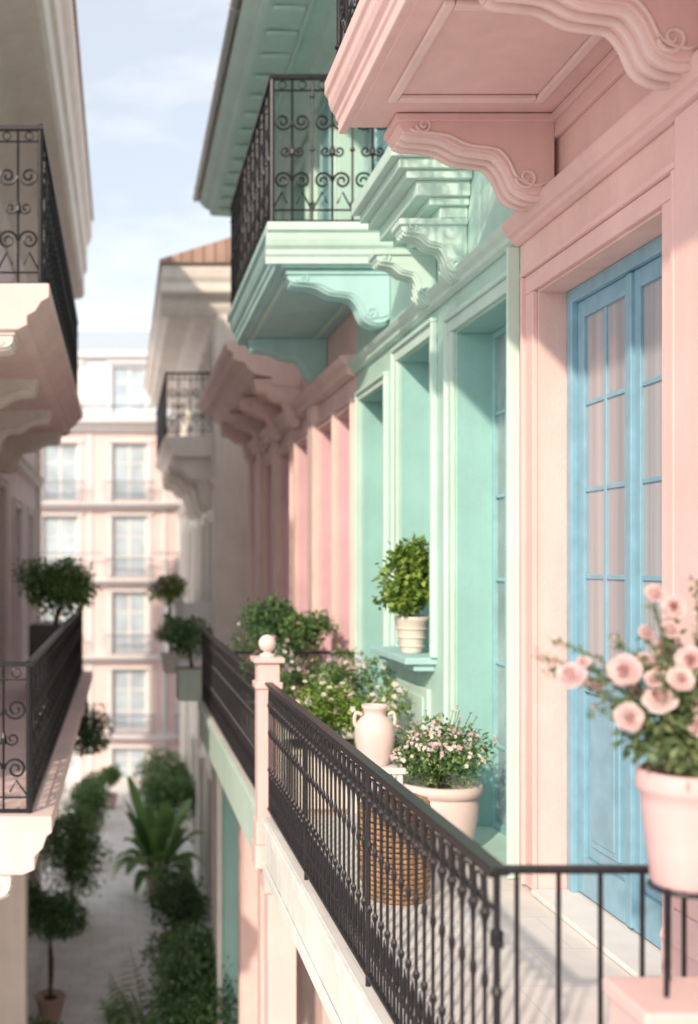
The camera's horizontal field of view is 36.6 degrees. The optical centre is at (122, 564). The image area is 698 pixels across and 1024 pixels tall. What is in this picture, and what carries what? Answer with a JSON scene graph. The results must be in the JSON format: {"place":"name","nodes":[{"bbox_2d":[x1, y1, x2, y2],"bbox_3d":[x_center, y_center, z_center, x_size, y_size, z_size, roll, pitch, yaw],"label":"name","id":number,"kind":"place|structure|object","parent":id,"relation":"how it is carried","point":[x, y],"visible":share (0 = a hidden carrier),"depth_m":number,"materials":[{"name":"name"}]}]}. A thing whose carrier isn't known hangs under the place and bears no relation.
{"place":"outdoors","nodes":[
{"label":"outdoors","id":0,"kind":"place"},
{"bbox_2d":[41,783,66,881],"bbox_3d":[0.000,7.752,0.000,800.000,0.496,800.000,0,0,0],"label":"surface","id":1,"kind":"object","parent":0,"point":[42,872],"depth_m":27.15,"materials":[{"name":"pink paint"}]},
{"bbox_2d":[0,240,35,884],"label":"wall","id":2,"kind":"structure","parent":1,"relation":"on","point":[21,487],"depth_m":17.52,"materials":[{"name":"paint"}]},
{"bbox_2d":[0,277,44,940],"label":"trim","id":3,"kind":"structure","parent":2,"relation":"attached to","point":[29,472],"depth_m":18.82,"materials":[{"name":"beige paint"}]},
{"bbox_2d":[0,123,81,473],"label":"pink balcony","id":4,"kind":"structure","parent":2,"relation":"attached to","point":[40,407],"depth_m":10.64,"materials":[{"name":"paint"}]},
{"bbox_2d":[0,0,91,298],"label":"eaves","id":5,"kind":"object","parent":2,"relation":"attached to","point":[39,77],"visible":0.67,"depth_m":13.79,"materials":[{"name":"beige paint"}]},
{"bbox_2d":[72,0,93,220],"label":"roof","id":6,"kind":"structure","parent":5,"relation":"on","point":[80,79],"depth_m":16.25,"materials":[{"name":"ceramic"}]},
{"bbox_2d":[0,606,91,899],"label":"blush balcony","id":7,"kind":"structure","parent":2,"relation":"attached to","point":[43,697],"depth_m":8.80,"materials":[{"name":"metal"}]},
{"bbox_2d":[29,621,64,656],"bbox_3d":[-1.050,1.374,14.650,0.500,1.048,1.100,0,0,0],"label":"black planter","id":8,"kind":"object","parent":7,"relation":"on","point":[41,633],"visible":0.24,"depth_m":14.10,"materials":[{"name":"paint"}]},
{"bbox_2d":[11,553,104,622],"bbox_3d":[-0.946,0.888,14.696,1.345,2.107,1.196,0,0,-15],"label":"balcony shrub","id":9,"kind":"object","parent":8,"relation":"in","point":[69,587],"visible":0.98,"depth_m":14.51,"materials":[{"name":"green plant"}]},
{"bbox_2d":[73,696,114,757],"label":"hanging shrub","id":10,"kind":"object","parent":7,"relation":"hanging from","point":[89,735],"visible":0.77,"depth_m":17.40,"materials":[{"name":"green plant"}]},
{"bbox_2d":[41,433,179,782],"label":"wall","id":11,"kind":"structure","parent":1,"relation":"on","point":[99,545],"depth_m":34.60,"materials":[{"name":"paint"}]},
{"bbox_2d":[43,367,146,780],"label":"window frames","id":12,"kind":"structure","parent":11,"relation":"attached to","point":[129,536],"depth_m":34.74,"materials":[{"name":"white wood"}]},
{"bbox_2d":[45,370,144,778],"bbox_3d":[-0.650,0.275,35.110,12.380,14.230,0.688,0,0,0],"label":"window glass","id":13,"kind":"object","parent":12,"relation":"in","point":[120,549],"visible":0.2,"depth_m":34.77,"materials":[{"name":"grey glass"}]},
{"bbox_2d":[41,350,179,781],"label":"trim","id":14,"kind":"structure","parent":11,"relation":"attached to","point":[89,426],"depth_m":34.55,"materials":[{"name":"paint"}]},
{"bbox_2d":[41,481,179,733],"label":"balcony rails","id":15,"kind":"object","parent":14,"relation":"on","point":[115,576],"visible":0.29,"depth_m":34.14,"materials":[{"name":"grey metal"}]},
{"bbox_2d":[78,331,150,349],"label":"attic roof","id":16,"kind":"structure","parent":14,"relation":"on","point":[113,340],"depth_m":35.90,"materials":[{"name":"metal"}]},
{"bbox_2d":[81,405,156,406],"bbox_3d":[-1.000,-5.370,34.315,18.000,0.040,0.030,0,0,0],"label":"terrace rail","id":17,"kind":"object","parent":14,"relation":"attached to","point":[118,405],"visible":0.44,"depth_m":34.30,"materials":[{"name":"metal"}]},
{"bbox_2d":[78,358,175,417],"bbox_3d":[1.800,-6.125,35.450,9.400,2.350,0.300,0,0,0],"label":"attic storey","id":18,"kind":"object","parent":11,"relation":"on","point":[95,381],"visible":0.2,"depth_m":35.30,"materials":[{"name":"white paint"}]},
{"bbox_2d":[253,311,356,1023],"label":"wall","id":19,"kind":"structure","parent":1,"relation":"on","point":[342,338],"depth_m":12.72,"materials":[{"name":"pink paint"}]},
{"bbox_2d":[198,340,301,462],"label":"rose balcony","id":20,"kind":"structure","parent":19,"relation":"attached to","point":[245,398],"depth_m":15.12,"materials":[{"name":"pink paint"}]},
{"bbox_2d":[247,354,355,697],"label":"trim","id":21,"kind":"structure","parent":19,"relation":"attached to","point":[331,379],"depth_m":12.62,"materials":[{"name":"pink paint"}]},
{"bbox_2d":[268,420,348,702],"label":"reveals","id":22,"kind":"object","parent":19,"relation":"attached to","point":[344,527],"visible":0.3,"depth_m":12.29,"materials":[{"name":"pink paint"}]},
{"bbox_2d":[275,97,519,879],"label":"wall","id":23,"kind":"structure","parent":1,"relation":"on","point":[489,213],"depth_m":7.73,"materials":[{"name":"green paint"}]},
{"bbox_2d":[200,0,353,222],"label":"eaves","id":24,"kind":"object","parent":23,"relation":"attached to","point":[285,36],"visible":0.68,"depth_m":12.09,"materials":[{"name":"green paint"}]},
{"bbox_2d":[193,0,239,201],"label":"gutter","id":25,"kind":"object","parent":24,"relation":"attached to","point":[233,5],"visible":1,"depth_m":12.98,"materials":[{"name":"metal"}]},
{"bbox_2d":[227,74,393,383],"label":"mint balcony","id":26,"kind":"structure","parent":23,"relation":"attached to","point":[301,290],"depth_m":9.18,"materials":[{"name":"green paint"}]},
{"bbox_2d":[320,97,388,219],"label":"shutters","id":27,"kind":"object","parent":26,"relation":"attached to","point":[325,141],"visible":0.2,"depth_m":11.57,"materials":[{"name":"teal paint"}]},
{"bbox_2d":[276,115,519,878],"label":"trim","id":28,"kind":"structure","parent":23,"relation":"attached to","point":[491,249],"depth_m":7.42,"materials":[{"name":"green paint"}]},
{"bbox_2d":[370,646,435,670],"bbox_3d":[2.450,0.776,8.340,0.540,0.108,1.120,0,0,0],"label":"window sill","id":29,"kind":"structure","parent":23,"relation":"attached to","point":[413,662],"depth_m":7.99,"materials":[{"name":"teal paint"}]},
{"bbox_2d":[370,533,428,653],"bbox_3d":[2.296,0.228,8.166,0.585,0.986,0.578,0,0,0],"label":"potted shrub","id":30,"kind":"object","parent":29,"relation":"on","point":[412,586],"visible":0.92,"depth_m":8.08,"materials":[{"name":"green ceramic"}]},
{"bbox_2d":[352,147,471,308],"bbox_3d":[2.128,-2.467,7.505,0.577,0.946,1.210,0,0,0],"label":"mint window hood","id":31,"kind":"object","parent":23,"relation":"attached to","point":[415,207],"visible":0.97,"depth_m":7.14,"materials":[{"name":"green paint"}]},
{"bbox_2d":[397,677,430,772],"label":"sill panel","id":32,"kind":"structure","parent":23,"relation":"attached to","point":[419,696],"depth_m":8.22,"materials":[{"name":"green paint"}]},
{"bbox_2d":[363,300,505,825],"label":"reveals","id":33,"kind":"object","parent":23,"relation":"attached to","point":[474,523],"visible":0.34,"depth_m":7.32,"materials":[{"name":"teal paint"}]},
{"bbox_2d":[364,130,505,834],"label":"window frames","id":34,"kind":"structure","parent":23,"relation":"attached to","point":[496,823],"depth_m":7.28,"materials":[{"name":"teal wood"}]},
{"bbox_2d":[367,128,504,824],"bbox_3d":[2.711,-1.725,10.300,0.006,7.160,7.910,0,0,0],"label":"window glass","id":35,"kind":"object","parent":34,"relation":"in","point":[501,584],"visible":0.07,"depth_m":7.21,"materials":[{"name":"glass"}]},
{"bbox_2d":[520,73,673,889],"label":"wall","id":36,"kind":"structure","parent":1,"relation":"on","point":[618,99],"depth_m":5.87,"materials":[{"name":"pink paint"}]},
{"bbox_2d":[325,0,697,211],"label":"pink balcony","id":37,"kind":"structure","parent":36,"relation":"attached to","point":[486,88],"depth_m":5.09,"materials":[{"name":"paint"}]},
{"bbox_2d":[28,783,211,1023],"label":"street paving","id":38,"kind":"structure","parent":0,"point":[86,962],"depth_m":20.14,"materials":[{"name":"grey stone"}]},
{"bbox_2d":[0,873,27,1023],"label":"shaft","id":39,"kind":"object","parent":38,"relation":"on","point":[14,957],"visible":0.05,"depth_m":13.00,"materials":[{"name":"pink paint"}]},
{"bbox_2d":[28,1012,62,1023],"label":"leafy shrub","id":40,"kind":"object","parent":38,"relation":"on","point":[46,1021],"visible":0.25,"depth_m":14.61,"materials":[{"name":"green plant"}]},
{"bbox_2d":[32,781,79,1022],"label":"kerb","id":41,"kind":"structure","parent":38,"relation":"on","point":[44,983],"depth_m":18.22,"materials":[{"name":"grey stone"}]},
{"bbox_2d":[28,877,90,1022],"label":"potted topiary","id":42,"kind":"object","parent":38,"relation":"on","point":[55,915],"visible":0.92,"depth_m":16.39,"materials":[{"name":"plant"}]},
{"bbox_2d":[36,802,114,911],"bbox_3d":[-1.091,6.220,20.939,1.849,2.644,1.795,0,0,24],"label":"leafy shrub","id":43,"kind":"object","parent":38,"relation":"on","point":[77,832],"visible":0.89,"depth_m":20.73,"materials":[{"name":"green plant"}]},
{"bbox_2d":[60,776,110,861],"bbox_3d":[-0.930,6.410,25.453,1.347,2.181,1.639,0,0,0],"label":"potted shrub","id":44,"kind":"object","parent":38,"relation":"on","point":[90,801],"visible":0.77,"depth_m":25.42,"materials":[{"name":"green plant"}]},
{"bbox_2d":[70,770,108,826],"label":"potted shrub","id":45,"kind":"object","parent":38,"relation":"on","point":[86,777],"visible":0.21,"depth_m":28.83,"materials":[{"name":"green plant"}]},
{"bbox_2d":[97,763,123,809],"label":"potted shrub","id":46,"kind":"object","parent":38,"relation":"on","point":[112,774],"visible":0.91,"depth_m":30.84,"materials":[{"name":"green plant"}]},
{"bbox_2d":[94,947,209,1023],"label":"palm plant","id":47,"kind":"object","parent":38,"relation":"on","point":[115,1015],"visible":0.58,"depth_m":14.12,"materials":[{"name":"green plant"}]},
{"bbox_2d":[109,775,205,900],"bbox_3d":[0.789,6.162,22.694,2.181,2.677,2.227,0,0,0],"label":"potted palm","id":48,"kind":"object","parent":38,"relation":"on","point":[151,841],"visible":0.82,"depth_m":22.28,"materials":[{"name":"green plant"}]},
{"bbox_2d":[132,746,188,802],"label":"leafy shrub","id":49,"kind":"object","parent":38,"relation":"on","point":[179,766],"visible":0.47,"depth_m":28.91,"materials":[{"name":"green plant"}]},
{"bbox_2d":[135,769,196,824],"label":"leafy shrub","id":50,"kind":"object","parent":38,"relation":"on","point":[159,793],"visible":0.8,"depth_m":25.80,"materials":[{"name":"green plant"}]},
{"bbox_2d":[137,916,211,1008],"bbox_3d":[1.097,6.588,16.202,1.806,1.909,1.951,0,0,-33],"label":"leafy shrub","id":51,"kind":"object","parent":38,"relation":"on","point":[157,963],"visible":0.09,"depth_m":16.11,"materials":[{"name":"green plant"}]},
{"bbox_2d":[143,864,211,955],"bbox_3d":[1.068,6.585,19.180,1.407,1.829,1.342,0,0,-30],"label":"potted shrub","id":52,"kind":"object","parent":38,"relation":"on","point":[185,899],"visible":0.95,"depth_m":18.97,"materials":[{"name":"green plant"}]},
{"bbox_2d":[146,917,237,1023],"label":"leafy shrub","id":53,"kind":"object","parent":38,"relation":"on","point":[195,966],"visible":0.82,"depth_m":13.58,"materials":[{"name":"green plant"}]},
{"bbox_2d":[180,342,246,912],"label":"wall","id":54,"kind":"structure","parent":38,"relation":"on","point":[192,712],"depth_m":22.74,"materials":[{"name":"beige paint"}]},
{"bbox_2d":[176,666,201,700],"bbox_3d":[1.050,1.725,14.625,0.500,0.450,0.550,0,0,0],"label":"bracket planter","id":55,"kind":"object","parent":54,"relation":"attached to","point":[188,684],"visible":0.54,"depth_m":14.35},
{"bbox_2d":[164,614,213,667],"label":"hanging shrub","id":56,"kind":"object","parent":55,"relation":"in","point":[183,637],"visible":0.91,"depth_m":14.48,"materials":[{"name":"green plant"}]},
{"bbox_2d":[145,265,240,926],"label":"trim","id":57,"kind":"structure","parent":54,"relation":"attached to","point":[192,310],"depth_m":20.12,"materials":[{"name":"beige paint"}]},
{"bbox_2d":[155,372,211,520],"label":"cream balcony","id":58,"kind":"structure","parent":57,"relation":"attached to","point":[183,465],"depth_m":20.61,"materials":[{"name":"paint"}]},
{"bbox_2d":[144,237,230,388],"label":"roof","id":59,"kind":"structure","parent":57,"relation":"on","point":[217,252],"depth_m":19.40,"materials":[{"name":"tile"}]},
{"bbox_2d":[165,597,211,665],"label":"cream terrace","id":60,"kind":"structure","parent":57,"relation":"on","point":[181,608],"depth_m":20.90,"materials":[{"name":"beige paint"}]},
{"bbox_2d":[144,572,188,615],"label":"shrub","id":61,"kind":"object","parent":60,"relation":"on","point":[170,587],"visible":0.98,"depth_m":21.06,"materials":[{"name":"green plant"}]},
{"bbox_2d":[152,613,180,672],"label":"terrace shrub","id":62,"kind":"object","parent":60,"relation":"on","point":[170,659],"visible":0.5,"depth_m":20.39,"materials":[{"name":"green plant"}]},
{"bbox_2d":[198,701,346,1023],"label":"mint gallery balcony","id":63,"kind":"structure","parent":38,"relation":"on","point":[233,797],"depth_m":13.48,"materials":[{"name":"paint"}]},
{"bbox_2d":[200,628,254,788],"bbox_3d":[1.120,1.387,11.055,0.060,0.975,6.190,0,0,0],"label":"iron railing","id":64,"kind":"object","parent":63,"relation":"on","point":[228,696],"visible":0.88,"depth_m":10.34,"materials":[{"name":"black metal"}]},
{"bbox_2d":[236,591,296,650],"bbox_3d":[1.730,1.111,11.824,0.791,1.613,0.747,0,0,0],"label":"potted shrub","id":65,"kind":"object","parent":63,"relation":"on","point":[269,620],"visible":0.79,"depth_m":11.72,"materials":[{"name":"green plant"}]},
{"bbox_2d":[212,618,325,697],"bbox_3d":[1.723,1.286,12.048,1.284,1.265,2.208,0,0,0],"label":"flower planter","id":66,"kind":"object","parent":63,"relation":"on","point":[294,646],"visible":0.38,"depth_m":11.65,"materials":[{"name":"plant"}]},
{"bbox_2d":[234,651,354,694],"bbox_3d":[1.780,1.387,10.450,1.275,0.975,0.050,0,0,0],"label":"iron railing","id":67,"kind":"object","parent":63,"relation":"on","point":[293,652],"visible":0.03,"depth_m":10.43,"materials":[{"name":"black metal"}]},
{"bbox_2d":[277,608,339,700],"bbox_3d":[2.011,1.193,10.926,0.608,1.450,0.627,0,0,-28],"label":"potted shrub","id":68,"kind":"object","parent":63,"relation":"on","point":[311,628],"visible":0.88,"depth_m":10.86,"materials":[{"name":"green plant"}]},
{"bbox_2d":[239,643,395,778],"bbox_3d":[1.787,1.332,9.489,1.452,1.171,1.343,0,0,0],"label":"flower planter","id":69,"kind":"object","parent":63,"relation":"on","point":[334,673],"visible":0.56,"depth_m":9.19,"materials":[{"name":"green ceramic"}]},
{"bbox_2d":[282,679,415,808],"bbox_3d":[1.775,1.413,8.098,1.170,1.010,0.740,0,0,0],"label":"flower planter","id":70,"kind":"object","parent":63,"relation":"on","point":[326,705],"visible":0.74,"depth_m":7.97,"materials":[{"name":"green ceramic"}]},
{"bbox_2d":[238,813,632,1023],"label":"gallery balcony","id":71,"kind":"structure","parent":38,"relation":"on","point":[283,916],"depth_m":5.40,"materials":[{"name":"paint"}]},
{"bbox_2d":[250,635,284,868],"bbox_3d":[1.130,1.444,7.860,0.240,1.793,0.240,0,0,0],"label":"pink newel post","id":72,"kind":"object","parent":71,"relation":"on","point":[267,662],"visible":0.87,"depth_m":7.78,"materials":[{"name":"paint"}]},
{"bbox_2d":[346,759,405,845],"bbox_3d":[1.685,1.625,6.750,0.330,0.590,0.340,0,0,0],"label":"plant stool","id":73,"kind":"object","parent":71,"relation":"on","point":[391,767],"visible":0.23,"depth_m":6.61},
{"bbox_2d":[352,703,396,766],"bbox_3d":[1.680,1.131,6.720,0.263,0.395,0.263,0,0,-41],"label":"ceramic jug","id":74,"kind":"object","parent":73,"relation":"on","point":[374,730],"visible":0.88,"depth_m":6.63,"materials":[{"name":"ceramic"}]},
{"bbox_2d":[356,791,430,905],"bbox_3d":[1.580,1.635,5.850,0.443,0.570,0.443,0,0,0],"label":"wicker basket","id":75,"kind":"object","parent":71,"relation":"on","point":[428,873],"visible":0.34,"depth_m":5.68,"materials":[{"name":"brown wicker"}]},
{"bbox_2d":[390,705,498,859],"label":"potted flowers","id":76,"kind":"object","parent":71,"relation":"on","point":[453,795],"visible":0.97,"depth_m":6.54,"materials":[{"name":"green plant"}]},
{"bbox_2d":[265,682,686,1023],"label":"iron railing","id":77,"kind":"object","parent":71,"relation":"on","point":[360,934],"visible":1,"depth_m":4.21,"materials":[{"name":"black metal"}]},
{"bbox_2d":[531,890,660,976],"bbox_3d":[2.562,1.900,5.180,0.385,0.030,1.360,0,0,0],"label":"threshold","id":78,"kind":"object","parent":71,"relation":"on","point":[621,939],"visible":0.39,"depth_m":5.19,"materials":[{"name":"beige stone"}]},
{"bbox_2d":[567,235,661,927],"bbox_3d":[2.640,0.153,5.180,0.120,3.463,1.376,0,0,0],"label":"frame","id":79,"kind":"object","parent":78,"relation":"on","point":[637,259],"visible":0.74,"depth_m":5.61,"materials":[{"name":"blue paint"}]},
{"bbox_2d":[578,256,661,948],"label":"leaves","id":80,"kind":"object","parent":79,"relation":"attached to","point":[614,894],"visible":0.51,"depth_m":5.44,"materials":[{"name":"blue paint"}]},
{"bbox_2d":[587,278,661,672],"bbox_3d":[2.638,-0.420,5.180,0.006,1.980,1.160,0,0,0],"label":"curtained glass","id":81,"kind":"object","parent":79,"relation":"attached to","point":[616,452],"visible":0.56,"depth_m":5.38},
{"bbox_2d":[588,692,661,902],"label":"panels","id":82,"kind":"object","parent":79,"relation":"attached to","point":[606,804],"visible":0.35,"depth_m":5.46,"materials":[{"name":"blue paint"}]},
{"bbox_2d":[501,48,697,926],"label":"trim","id":83,"kind":"structure","parent":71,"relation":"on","point":[649,117],"depth_m":5.25,"materials":[{"name":"pink paint"}]},
{"bbox_2d":[603,977,697,1023],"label":"pink pedestal","id":84,"kind":"object","parent":71,"relation":"on","point":[638,1000],"visible":1,"depth_m":2.86,"materials":[{"name":"pink paint"}]},
{"bbox_2d":[532,573,697,997],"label":"potted roses","id":85,"kind":"object","parent":84,"relation":"on","point":[668,788],"visible":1,"depth_m":2.84,"materials":[{"name":"plant"}]},
{"bbox_2d":[660,100,697,976],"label":"pilaster","id":86,"kind":"structure","parent":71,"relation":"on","point":[686,343],"depth_m":4.24,"materials":[{"name":"pink paint"}]},
{"bbox_2d":[75,0,230,330],"label":"sky","id":87,"kind":"structure","parent":0,"point":[149,68],"materials":[{"name":"blue"}]},
{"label":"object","id":88,"kind":"object","parent":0,"visible":0},
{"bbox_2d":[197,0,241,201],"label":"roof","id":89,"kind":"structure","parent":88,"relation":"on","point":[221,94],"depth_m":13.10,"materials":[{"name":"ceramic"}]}
]}

